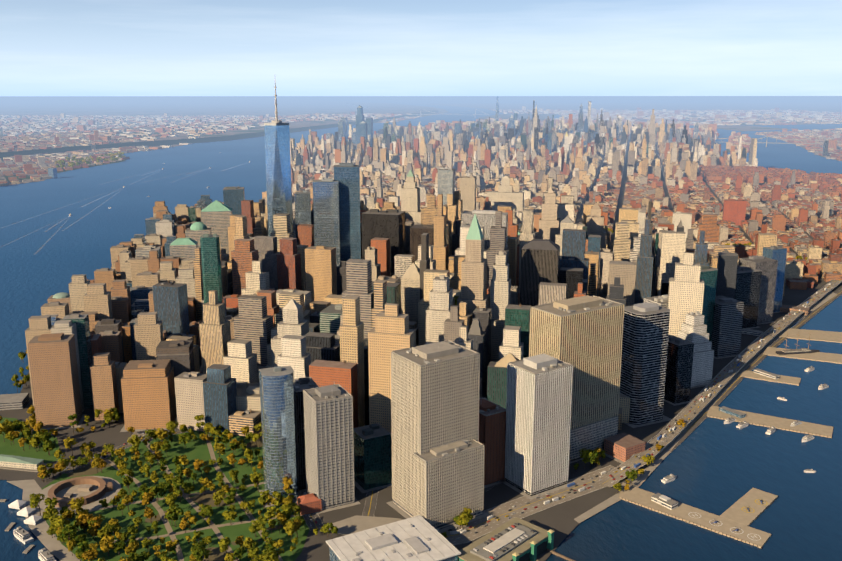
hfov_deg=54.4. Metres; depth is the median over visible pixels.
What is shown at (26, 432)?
tree
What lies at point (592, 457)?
tree
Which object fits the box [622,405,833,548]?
pier pilings
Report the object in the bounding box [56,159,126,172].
castle point woodland
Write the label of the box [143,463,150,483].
tree
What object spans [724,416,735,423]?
tour boat
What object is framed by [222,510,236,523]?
tree
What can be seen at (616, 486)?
tree
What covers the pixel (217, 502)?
tree
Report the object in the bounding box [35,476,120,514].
fort plaza paving
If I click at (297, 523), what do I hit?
tree
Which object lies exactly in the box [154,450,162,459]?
tree
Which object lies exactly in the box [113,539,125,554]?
tree
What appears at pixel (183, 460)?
tree
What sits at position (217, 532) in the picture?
park path
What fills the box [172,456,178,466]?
tree
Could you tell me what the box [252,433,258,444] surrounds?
tree
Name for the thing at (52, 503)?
tree
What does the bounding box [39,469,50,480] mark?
tree
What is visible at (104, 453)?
tree
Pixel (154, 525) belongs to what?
tree
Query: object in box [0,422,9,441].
tree
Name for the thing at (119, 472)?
tree
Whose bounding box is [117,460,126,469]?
tree
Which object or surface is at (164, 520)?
park path
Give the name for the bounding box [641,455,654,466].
tree
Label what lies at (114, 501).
tree
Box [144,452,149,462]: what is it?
tree
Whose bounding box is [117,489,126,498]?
tree
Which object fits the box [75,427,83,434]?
tree
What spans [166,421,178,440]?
tree
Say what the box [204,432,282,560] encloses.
park path
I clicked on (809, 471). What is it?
tour boat
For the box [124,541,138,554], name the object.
tree
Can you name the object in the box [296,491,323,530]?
state street road
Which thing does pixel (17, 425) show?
tree
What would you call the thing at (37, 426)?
tree
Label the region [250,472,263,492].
tree
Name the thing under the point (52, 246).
water
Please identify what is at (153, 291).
manhattan blocks
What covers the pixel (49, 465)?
tree
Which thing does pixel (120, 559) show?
tree
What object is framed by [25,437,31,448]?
tree
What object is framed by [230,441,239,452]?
tree
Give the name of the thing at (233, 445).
tree
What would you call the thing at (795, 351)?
museum ship
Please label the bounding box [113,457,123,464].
tree
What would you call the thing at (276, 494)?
tree
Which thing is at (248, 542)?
tree
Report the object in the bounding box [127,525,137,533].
tree
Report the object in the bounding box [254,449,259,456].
tree
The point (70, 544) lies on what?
tree
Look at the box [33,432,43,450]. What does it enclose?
tree
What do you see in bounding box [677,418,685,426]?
tree
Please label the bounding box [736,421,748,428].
tour boat
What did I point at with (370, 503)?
whitehall street
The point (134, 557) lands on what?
tree
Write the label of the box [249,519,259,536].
tree
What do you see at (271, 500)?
tree
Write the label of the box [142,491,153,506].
tree
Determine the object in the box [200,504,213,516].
tree
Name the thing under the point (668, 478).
tour boat
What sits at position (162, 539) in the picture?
tree
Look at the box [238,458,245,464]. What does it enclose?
tree
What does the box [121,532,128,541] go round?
tree
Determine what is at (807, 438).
tour boat
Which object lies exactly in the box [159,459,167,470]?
tree
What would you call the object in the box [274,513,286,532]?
tree
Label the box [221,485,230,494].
tree
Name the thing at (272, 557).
tree
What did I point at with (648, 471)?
esplanade paving
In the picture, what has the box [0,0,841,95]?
sky
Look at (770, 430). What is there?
tour boat
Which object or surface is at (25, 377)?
tree
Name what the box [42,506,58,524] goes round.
tree
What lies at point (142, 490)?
tree
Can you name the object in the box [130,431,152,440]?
street
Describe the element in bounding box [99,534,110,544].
tree
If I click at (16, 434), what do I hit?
tree
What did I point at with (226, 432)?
tree
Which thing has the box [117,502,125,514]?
tree
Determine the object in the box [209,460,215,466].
tree
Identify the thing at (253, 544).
tree
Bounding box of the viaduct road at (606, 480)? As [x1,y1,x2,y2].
[595,280,841,486]
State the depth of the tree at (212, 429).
1191.42 m
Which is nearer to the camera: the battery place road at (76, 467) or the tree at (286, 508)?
the tree at (286, 508)
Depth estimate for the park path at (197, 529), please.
947.57 m
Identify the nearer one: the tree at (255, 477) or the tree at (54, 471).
the tree at (255, 477)
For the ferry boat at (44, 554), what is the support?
on the water
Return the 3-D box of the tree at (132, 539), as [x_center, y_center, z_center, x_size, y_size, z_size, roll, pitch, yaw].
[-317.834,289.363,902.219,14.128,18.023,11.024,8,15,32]
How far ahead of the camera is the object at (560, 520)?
1117.34 m
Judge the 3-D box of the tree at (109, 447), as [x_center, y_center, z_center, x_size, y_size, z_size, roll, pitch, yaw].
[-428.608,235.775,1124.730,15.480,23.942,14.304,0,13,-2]
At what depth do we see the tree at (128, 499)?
988.82 m
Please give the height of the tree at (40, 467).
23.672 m
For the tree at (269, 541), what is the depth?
899.53 m
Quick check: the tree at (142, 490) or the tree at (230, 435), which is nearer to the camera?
the tree at (142, 490)
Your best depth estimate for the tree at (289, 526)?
914.25 m
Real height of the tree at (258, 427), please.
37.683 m
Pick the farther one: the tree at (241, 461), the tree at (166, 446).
the tree at (166, 446)
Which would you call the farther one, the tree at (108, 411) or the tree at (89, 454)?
the tree at (108, 411)
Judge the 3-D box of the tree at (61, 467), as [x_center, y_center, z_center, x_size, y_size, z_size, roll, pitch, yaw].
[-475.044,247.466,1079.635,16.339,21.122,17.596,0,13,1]
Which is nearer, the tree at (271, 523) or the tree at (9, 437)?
the tree at (271, 523)
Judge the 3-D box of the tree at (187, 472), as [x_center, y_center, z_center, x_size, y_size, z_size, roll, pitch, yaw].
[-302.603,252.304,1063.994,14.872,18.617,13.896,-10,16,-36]
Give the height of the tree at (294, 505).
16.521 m
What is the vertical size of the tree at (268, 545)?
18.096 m
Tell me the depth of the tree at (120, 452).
1104.45 m
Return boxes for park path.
[88,482,263,511]
[104,459,183,560]
[113,514,301,542]
[147,442,238,560]
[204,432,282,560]
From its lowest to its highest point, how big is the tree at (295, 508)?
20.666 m
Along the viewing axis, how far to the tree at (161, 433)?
1167.88 m
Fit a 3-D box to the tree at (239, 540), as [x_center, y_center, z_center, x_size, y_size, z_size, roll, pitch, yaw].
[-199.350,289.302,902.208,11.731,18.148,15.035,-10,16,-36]
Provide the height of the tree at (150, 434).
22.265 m
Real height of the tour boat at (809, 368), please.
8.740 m
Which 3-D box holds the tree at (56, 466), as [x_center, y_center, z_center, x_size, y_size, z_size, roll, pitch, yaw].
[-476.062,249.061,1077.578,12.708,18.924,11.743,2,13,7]
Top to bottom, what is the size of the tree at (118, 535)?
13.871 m
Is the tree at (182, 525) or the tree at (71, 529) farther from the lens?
the tree at (182, 525)
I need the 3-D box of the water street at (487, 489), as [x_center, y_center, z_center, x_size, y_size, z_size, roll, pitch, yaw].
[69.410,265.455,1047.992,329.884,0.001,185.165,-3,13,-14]
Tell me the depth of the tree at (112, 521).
933.15 m
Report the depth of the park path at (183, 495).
1021.57 m
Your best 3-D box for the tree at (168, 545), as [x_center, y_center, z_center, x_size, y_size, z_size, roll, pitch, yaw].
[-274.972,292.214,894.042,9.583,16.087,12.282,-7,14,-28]
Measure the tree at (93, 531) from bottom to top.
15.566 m
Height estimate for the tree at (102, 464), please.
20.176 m
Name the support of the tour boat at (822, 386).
on the water
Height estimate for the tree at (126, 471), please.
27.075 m
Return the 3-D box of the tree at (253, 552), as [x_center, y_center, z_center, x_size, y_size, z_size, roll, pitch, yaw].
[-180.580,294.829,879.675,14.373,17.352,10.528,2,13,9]
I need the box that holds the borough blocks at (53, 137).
[0,106,841,185]
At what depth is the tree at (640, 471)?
1077.25 m
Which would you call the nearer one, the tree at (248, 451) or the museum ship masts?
the tree at (248, 451)
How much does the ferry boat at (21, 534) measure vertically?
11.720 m
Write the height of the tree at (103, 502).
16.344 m
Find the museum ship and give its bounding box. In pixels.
[775,348,819,354]
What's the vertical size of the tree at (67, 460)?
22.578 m
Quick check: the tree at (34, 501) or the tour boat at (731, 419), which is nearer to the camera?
the tree at (34, 501)
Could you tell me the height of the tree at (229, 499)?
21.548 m
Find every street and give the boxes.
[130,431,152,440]
[362,489,377,516]
[440,465,627,544]
[484,483,499,492]
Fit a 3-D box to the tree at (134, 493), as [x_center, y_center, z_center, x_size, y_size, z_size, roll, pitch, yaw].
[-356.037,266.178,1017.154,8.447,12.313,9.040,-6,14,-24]
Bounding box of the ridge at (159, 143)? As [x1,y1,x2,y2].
[0,103,437,158]
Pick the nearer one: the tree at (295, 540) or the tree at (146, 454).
the tree at (295, 540)
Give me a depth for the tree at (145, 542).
889.36 m
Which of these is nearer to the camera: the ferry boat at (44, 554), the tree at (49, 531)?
the ferry boat at (44, 554)
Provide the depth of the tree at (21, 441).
1149.20 m
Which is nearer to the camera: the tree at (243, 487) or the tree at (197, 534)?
the tree at (197, 534)
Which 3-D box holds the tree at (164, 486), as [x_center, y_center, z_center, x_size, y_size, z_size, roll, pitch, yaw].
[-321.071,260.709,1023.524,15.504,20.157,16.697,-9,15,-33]
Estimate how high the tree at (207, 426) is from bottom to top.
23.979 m
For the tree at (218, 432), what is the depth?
1152.36 m
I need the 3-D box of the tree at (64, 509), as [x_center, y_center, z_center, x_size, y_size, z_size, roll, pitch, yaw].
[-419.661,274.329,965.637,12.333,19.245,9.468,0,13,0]
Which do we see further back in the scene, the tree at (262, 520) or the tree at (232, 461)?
the tree at (232, 461)
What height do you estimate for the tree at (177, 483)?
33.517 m
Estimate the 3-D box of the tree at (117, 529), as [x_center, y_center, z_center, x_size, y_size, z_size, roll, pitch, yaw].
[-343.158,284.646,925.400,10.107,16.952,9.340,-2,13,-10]
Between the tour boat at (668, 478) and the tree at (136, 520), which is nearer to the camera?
the tree at (136, 520)
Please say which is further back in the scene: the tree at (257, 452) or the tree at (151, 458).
the tree at (257, 452)
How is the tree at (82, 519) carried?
on the battery park lawn at (196, 449)
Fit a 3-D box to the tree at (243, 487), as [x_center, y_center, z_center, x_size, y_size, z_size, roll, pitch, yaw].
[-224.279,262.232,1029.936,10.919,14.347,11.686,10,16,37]
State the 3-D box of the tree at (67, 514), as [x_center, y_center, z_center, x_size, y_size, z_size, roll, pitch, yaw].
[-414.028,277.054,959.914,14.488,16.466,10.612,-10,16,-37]
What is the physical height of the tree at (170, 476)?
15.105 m
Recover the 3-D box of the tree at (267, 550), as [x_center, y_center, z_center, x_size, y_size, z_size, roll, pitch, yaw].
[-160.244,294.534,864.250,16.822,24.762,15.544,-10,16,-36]
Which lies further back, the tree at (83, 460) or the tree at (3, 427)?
the tree at (3, 427)
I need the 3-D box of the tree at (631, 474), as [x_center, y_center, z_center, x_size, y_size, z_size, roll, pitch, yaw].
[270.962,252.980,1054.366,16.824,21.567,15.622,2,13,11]
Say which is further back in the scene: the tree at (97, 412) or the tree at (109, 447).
the tree at (97, 412)
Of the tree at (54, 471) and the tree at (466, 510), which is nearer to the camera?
the tree at (466, 510)
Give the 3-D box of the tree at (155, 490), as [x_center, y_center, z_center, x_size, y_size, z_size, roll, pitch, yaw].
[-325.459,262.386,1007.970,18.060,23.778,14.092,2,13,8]
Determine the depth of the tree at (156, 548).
875.45 m
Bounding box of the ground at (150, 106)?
[0,96,447,184]
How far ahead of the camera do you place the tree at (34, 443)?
1146.89 m
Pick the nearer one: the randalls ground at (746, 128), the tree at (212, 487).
the tree at (212, 487)
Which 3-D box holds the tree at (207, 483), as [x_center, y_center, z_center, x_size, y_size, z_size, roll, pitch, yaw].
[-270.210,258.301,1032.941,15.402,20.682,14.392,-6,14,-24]
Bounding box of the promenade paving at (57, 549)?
[7,479,81,560]
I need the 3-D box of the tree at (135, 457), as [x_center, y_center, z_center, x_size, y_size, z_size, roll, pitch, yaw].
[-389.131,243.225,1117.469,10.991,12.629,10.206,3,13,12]
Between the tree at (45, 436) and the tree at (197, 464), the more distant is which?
the tree at (45, 436)
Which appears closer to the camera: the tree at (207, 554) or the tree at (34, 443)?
the tree at (207, 554)
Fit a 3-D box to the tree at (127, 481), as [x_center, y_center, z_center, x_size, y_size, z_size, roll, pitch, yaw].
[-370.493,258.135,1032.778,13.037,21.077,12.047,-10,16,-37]
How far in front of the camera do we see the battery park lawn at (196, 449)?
998.20 m
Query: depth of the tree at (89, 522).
927.47 m
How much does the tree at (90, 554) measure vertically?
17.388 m
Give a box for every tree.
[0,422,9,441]
[4,424,14,434]
[5,431,19,443]
[5,433,15,445]
[11,374,18,392]
[12,421,20,430]
[18,380,26,386]
[18,437,26,448]
[19,352,25,361]
[19,367,23,378]
[22,375,29,386]
[22,428,31,436]
[25,418,35,436]
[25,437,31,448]
[27,405,34,418]
[29,437,38,450]
[29,493,44,515]
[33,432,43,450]
[34,421,43,447]
[37,465,46,479]
[37,468,47,481]
[39,431,50,442]
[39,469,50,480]
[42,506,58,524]
[43,440,55,455]
[44,497,57,512]
[46,463,52,476]
[46,529,54,537]
[48,467,56,477]
[49,428,57,441]
[49,514,58,525]
[52,517,61,530]
[54,448,65,458]
[54,463,62,473]
[55,515,64,542]
[56,461,65,475]
[58,458,70,472]
[59,506,69,514]
[62,511,73,519]
[62,523,77,539]
[63,437,77,455]
[66,539,76,555]
[67,413,78,434]
[68,497,84,515]
[73,534,86,546]
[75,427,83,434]
[75,540,89,557]
[76,457,88,468]
[76,512,92,531]
[80,442,90,450]
[81,548,98,560]
[84,450,92,462]
[87,519,100,535]
[87,527,97,539]
[89,440,95,451]
[89,543,98,558]
[90,457,102,472]
[90,515,102,528]
[94,409,103,422]
[96,459,105,471]
[97,525,112,537]
[99,498,107,510]
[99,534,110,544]
[100,449,106,458]
[100,535,114,555]
[103,409,113,418]
[103,444,113,460]
[104,413,113,419]
[105,416,113,423]
[105,523,114,533]
[109,519,118,533]
[110,497,117,507]
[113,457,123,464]
[113,525,121,538]
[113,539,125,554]
[114,447,125,458]
[115,531,122,540]
[116,468,125,477]
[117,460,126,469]
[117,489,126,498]
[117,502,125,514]
[119,556,129,560]
[121,494,133,509]
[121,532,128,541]
[122,476,132,487]
[123,469,130,487]
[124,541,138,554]
[127,427,134,435]
[127,435,140,443]
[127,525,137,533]
[127,534,136,543]
[128,510,135,519]
[128,553,139,560]
[130,443,138,452]
[131,455,139,460]
[131,490,137,498]
[133,516,142,528]
[138,486,149,508]
[138,551,148,560]
[141,538,153,553]
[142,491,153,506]
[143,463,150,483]
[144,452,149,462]
[144,507,155,523]
[145,429,155,440]
[146,454,154,465]
[150,442,163,450]
[150,472,158,485]
[150,484,163,501]
[151,520,158,539]
[153,545,161,560]
[154,428,168,441]
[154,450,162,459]
[157,552,167,560]
[158,481,171,496]
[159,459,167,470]
[159,537,164,543]
[160,441,170,451]
[164,473,174,480]
[164,493,176,507]
[164,508,178,525]
[165,504,183,526]
[165,540,172,554]
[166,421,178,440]
[169,546,176,553]
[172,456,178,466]
[172,477,182,502]
[172,539,178,545]
[175,464,182,478]
[178,433,191,448]
[178,454,188,468]
[179,520,190,532]
[181,510,197,530]
[183,468,193,480]
[183,482,194,499]
[185,535,190,543]
[191,473,196,483]
[191,541,205,551]
[192,546,206,560]
[193,459,206,476]
[193,530,203,541]
[194,414,204,435]
[199,485,205,493]
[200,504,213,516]
[201,434,208,440]
[201,478,212,488]
[202,467,209,475]
[203,423,211,431]
[204,550,211,558]
[206,536,211,546]
[209,426,215,438]
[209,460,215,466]
[209,484,214,492]
[213,488,225,505]
[214,429,221,442]
[214,442,225,456]
[214,500,220,507]
[216,457,222,466]
[216,471,223,486]
[218,537,230,553]
[221,434,229,447]
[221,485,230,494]
[222,429,229,435]
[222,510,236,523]
[223,491,235,504]
[224,552,233,560]
[226,452,234,459]
[227,432,233,440]
[227,504,235,510]
[228,469,238,483]
[229,458,236,467]
[230,440,237,452]
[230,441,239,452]
[232,547,245,560]
[235,535,243,546]
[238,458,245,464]
[239,425,249,441]
[239,484,247,490]
[240,443,245,454]
[240,502,248,511]
[244,448,252,459]
[244,537,253,547]
[245,432,253,439]
[245,505,253,513]
[247,454,253,467]
[247,547,258,559]
[248,500,255,507]
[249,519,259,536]
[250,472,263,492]
[251,541,258,547]
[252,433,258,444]
[253,423,261,447]
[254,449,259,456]
[257,461,262,469]
[258,490,269,509]
[258,515,267,531]
[259,554,268,560]
[261,530,268,541]
[262,546,277,555]
[264,506,275,519]
[264,542,274,550]
[264,552,278,560]
[265,495,276,506]
[265,537,275,544]
[268,519,276,533]
[272,491,281,505]
[272,539,284,556]
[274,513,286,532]
[279,503,291,516]
[280,496,292,506]
[281,512,289,526]
[282,477,292,494]
[283,519,294,541]
[286,489,294,498]
[291,502,300,511]
[292,506,299,515]
[292,519,300,536]
[292,537,297,544]
[295,513,305,529]
[322,523,328,536]
[325,522,337,538]
[453,515,462,528]
[456,512,470,527]
[462,506,472,519]
[579,448,592,465]
[588,449,598,468]
[594,447,600,465]
[599,450,606,457]
[613,483,620,492]
[625,468,637,484]
[638,469,643,475]
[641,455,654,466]
[655,444,661,450]
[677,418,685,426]
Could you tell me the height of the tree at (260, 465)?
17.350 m
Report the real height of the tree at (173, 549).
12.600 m
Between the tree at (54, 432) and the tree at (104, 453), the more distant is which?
the tree at (54, 432)
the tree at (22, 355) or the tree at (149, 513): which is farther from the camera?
the tree at (22, 355)
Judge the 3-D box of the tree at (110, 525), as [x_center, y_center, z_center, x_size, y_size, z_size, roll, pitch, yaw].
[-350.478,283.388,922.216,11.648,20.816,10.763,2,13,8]
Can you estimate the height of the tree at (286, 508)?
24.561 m
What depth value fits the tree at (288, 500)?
969.39 m
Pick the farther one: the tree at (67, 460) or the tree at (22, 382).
the tree at (22, 382)
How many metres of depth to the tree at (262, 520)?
916.50 m
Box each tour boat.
[661,474,675,483]
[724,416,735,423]
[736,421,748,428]
[766,426,775,434]
[790,420,801,425]
[802,434,813,441]
[804,469,815,472]
[805,366,814,371]
[818,383,828,389]
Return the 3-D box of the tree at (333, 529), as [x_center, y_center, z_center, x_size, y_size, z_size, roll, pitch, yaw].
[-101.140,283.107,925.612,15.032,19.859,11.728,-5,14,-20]
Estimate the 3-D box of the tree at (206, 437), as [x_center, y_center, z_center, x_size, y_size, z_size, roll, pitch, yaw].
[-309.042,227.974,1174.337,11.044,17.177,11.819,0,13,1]
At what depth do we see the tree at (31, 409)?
1229.61 m
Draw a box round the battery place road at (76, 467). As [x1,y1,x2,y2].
[61,430,261,473]
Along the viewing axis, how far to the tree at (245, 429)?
1181.45 m
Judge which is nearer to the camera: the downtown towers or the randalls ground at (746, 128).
the downtown towers
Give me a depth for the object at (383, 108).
13689.34 m
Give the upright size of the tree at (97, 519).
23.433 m
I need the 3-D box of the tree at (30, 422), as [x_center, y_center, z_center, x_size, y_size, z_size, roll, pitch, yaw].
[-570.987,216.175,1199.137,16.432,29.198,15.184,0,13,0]
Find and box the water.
[0,96,841,560]
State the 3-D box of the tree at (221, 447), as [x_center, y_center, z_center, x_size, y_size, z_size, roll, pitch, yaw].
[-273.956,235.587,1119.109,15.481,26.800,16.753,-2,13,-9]
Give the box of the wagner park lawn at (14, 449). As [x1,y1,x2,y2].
[0,417,60,462]
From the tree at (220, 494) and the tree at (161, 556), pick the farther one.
the tree at (220, 494)
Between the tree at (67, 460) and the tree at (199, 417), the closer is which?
the tree at (67, 460)
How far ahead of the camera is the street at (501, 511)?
998.16 m
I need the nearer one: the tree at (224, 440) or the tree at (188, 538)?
the tree at (188, 538)
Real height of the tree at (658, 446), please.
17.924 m
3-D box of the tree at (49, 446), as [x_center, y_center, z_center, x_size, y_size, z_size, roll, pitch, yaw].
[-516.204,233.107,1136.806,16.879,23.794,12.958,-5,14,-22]
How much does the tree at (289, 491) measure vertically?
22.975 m
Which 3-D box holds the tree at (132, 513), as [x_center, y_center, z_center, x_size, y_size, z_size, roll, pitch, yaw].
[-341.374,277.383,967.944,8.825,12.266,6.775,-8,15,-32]
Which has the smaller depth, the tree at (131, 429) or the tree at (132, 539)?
the tree at (132, 539)
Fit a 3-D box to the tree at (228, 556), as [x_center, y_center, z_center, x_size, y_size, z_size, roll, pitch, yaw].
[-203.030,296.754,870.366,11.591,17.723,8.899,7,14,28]
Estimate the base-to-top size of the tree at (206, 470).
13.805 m
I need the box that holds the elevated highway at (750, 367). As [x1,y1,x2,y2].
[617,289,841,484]
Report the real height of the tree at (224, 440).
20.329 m
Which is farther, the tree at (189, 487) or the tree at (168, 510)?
the tree at (189, 487)
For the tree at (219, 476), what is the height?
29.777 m
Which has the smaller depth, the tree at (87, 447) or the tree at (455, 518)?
the tree at (455, 518)
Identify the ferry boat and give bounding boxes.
[13,526,33,544]
[38,548,55,560]
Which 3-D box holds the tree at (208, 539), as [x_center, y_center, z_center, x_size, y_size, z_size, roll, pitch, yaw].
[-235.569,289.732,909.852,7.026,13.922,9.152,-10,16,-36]
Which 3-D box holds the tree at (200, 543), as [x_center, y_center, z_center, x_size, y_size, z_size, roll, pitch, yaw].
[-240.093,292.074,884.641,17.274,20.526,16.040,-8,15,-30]
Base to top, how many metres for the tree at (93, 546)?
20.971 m
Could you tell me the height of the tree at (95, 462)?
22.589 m
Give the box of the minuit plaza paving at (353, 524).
[319,515,402,534]
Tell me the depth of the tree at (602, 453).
1121.05 m
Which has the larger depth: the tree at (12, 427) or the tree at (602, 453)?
the tree at (12, 427)
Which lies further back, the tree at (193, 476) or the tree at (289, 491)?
the tree at (193, 476)
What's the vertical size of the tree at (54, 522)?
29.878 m
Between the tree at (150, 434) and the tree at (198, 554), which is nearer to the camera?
the tree at (198, 554)
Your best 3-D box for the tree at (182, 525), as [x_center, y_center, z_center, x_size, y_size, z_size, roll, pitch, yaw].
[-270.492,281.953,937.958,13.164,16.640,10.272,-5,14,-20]
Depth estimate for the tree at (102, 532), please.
912.46 m
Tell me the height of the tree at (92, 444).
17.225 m
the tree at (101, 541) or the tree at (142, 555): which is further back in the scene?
the tree at (101, 541)
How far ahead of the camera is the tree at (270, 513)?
954.66 m
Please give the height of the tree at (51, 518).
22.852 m
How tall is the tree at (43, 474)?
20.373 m
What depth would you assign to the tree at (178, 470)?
1044.09 m
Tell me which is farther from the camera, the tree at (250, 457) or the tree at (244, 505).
the tree at (250, 457)
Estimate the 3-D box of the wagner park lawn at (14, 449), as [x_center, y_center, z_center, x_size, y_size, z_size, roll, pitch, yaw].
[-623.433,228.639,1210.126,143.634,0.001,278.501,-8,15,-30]
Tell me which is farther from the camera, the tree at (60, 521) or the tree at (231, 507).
the tree at (231, 507)
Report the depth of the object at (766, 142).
7878.37 m
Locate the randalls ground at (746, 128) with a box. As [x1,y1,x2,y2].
[717,126,791,130]
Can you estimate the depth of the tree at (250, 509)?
972.25 m
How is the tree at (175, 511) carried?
on the battery park lawn at (196, 449)
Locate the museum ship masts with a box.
[784,331,809,350]
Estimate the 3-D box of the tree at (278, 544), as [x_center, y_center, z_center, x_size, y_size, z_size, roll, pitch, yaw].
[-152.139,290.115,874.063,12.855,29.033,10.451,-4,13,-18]
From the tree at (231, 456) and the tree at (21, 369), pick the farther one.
the tree at (21, 369)
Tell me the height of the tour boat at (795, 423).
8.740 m
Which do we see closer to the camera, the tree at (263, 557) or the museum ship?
the tree at (263, 557)
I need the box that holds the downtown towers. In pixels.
[0,82,828,528]
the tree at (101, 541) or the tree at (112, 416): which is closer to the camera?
the tree at (101, 541)
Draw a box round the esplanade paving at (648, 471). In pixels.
[574,291,836,522]
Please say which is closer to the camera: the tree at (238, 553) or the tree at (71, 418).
the tree at (238, 553)
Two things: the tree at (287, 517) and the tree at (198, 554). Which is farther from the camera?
the tree at (287, 517)
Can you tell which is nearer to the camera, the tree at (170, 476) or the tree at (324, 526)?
the tree at (324, 526)
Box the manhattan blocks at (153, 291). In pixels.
[25,109,841,465]
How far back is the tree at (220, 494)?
995.22 m
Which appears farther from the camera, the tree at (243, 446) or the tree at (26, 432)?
the tree at (26, 432)
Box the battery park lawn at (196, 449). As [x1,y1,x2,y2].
[42,431,309,560]
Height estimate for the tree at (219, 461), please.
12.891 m
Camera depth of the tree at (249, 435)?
1173.29 m
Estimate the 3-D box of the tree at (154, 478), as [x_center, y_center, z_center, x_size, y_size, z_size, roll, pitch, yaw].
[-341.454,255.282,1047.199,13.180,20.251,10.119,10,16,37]
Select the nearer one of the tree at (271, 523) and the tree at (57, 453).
the tree at (271, 523)
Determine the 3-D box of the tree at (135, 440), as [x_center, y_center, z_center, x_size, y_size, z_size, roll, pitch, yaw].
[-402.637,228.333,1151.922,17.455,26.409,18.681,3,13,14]
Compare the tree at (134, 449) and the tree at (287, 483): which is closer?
the tree at (287, 483)
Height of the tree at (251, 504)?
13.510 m
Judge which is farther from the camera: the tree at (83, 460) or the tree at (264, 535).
the tree at (83, 460)
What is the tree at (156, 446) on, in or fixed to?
on the battery park lawn at (196, 449)
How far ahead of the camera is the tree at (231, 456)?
1106.87 m
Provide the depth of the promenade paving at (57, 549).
943.28 m
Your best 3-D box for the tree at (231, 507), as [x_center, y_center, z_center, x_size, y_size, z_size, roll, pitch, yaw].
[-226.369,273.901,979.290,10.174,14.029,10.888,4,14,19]
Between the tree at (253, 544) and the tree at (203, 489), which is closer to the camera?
the tree at (253, 544)
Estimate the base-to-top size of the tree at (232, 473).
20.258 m
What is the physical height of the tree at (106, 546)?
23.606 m
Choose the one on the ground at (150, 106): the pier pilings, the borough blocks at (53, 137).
the borough blocks at (53, 137)
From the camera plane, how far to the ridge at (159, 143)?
8243.76 m
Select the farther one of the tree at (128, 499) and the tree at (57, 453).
the tree at (57, 453)
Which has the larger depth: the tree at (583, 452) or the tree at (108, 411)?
the tree at (108, 411)
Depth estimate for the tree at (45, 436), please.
1151.30 m
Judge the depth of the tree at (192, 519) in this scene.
940.17 m
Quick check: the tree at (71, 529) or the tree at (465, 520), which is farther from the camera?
the tree at (465, 520)
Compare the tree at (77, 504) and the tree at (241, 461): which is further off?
the tree at (241, 461)
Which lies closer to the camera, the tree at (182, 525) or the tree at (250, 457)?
the tree at (182, 525)
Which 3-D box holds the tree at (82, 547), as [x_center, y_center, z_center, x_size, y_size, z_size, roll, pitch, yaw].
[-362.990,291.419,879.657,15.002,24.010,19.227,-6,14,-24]
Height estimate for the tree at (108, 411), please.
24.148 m
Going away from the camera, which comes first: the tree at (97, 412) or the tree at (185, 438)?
the tree at (185, 438)
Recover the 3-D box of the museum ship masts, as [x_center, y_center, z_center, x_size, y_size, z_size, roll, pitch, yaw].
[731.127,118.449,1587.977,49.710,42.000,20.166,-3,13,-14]
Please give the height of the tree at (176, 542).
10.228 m
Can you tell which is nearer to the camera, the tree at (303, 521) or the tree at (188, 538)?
the tree at (188, 538)
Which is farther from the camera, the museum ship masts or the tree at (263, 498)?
the museum ship masts
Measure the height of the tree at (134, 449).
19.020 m
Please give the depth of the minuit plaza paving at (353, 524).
960.87 m
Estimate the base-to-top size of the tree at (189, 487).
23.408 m
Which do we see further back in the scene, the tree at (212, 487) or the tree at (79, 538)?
the tree at (212, 487)
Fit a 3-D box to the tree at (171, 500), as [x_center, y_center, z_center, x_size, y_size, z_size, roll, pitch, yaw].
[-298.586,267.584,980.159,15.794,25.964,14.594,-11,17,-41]
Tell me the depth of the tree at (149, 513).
954.73 m
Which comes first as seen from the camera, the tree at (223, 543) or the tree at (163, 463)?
the tree at (223, 543)

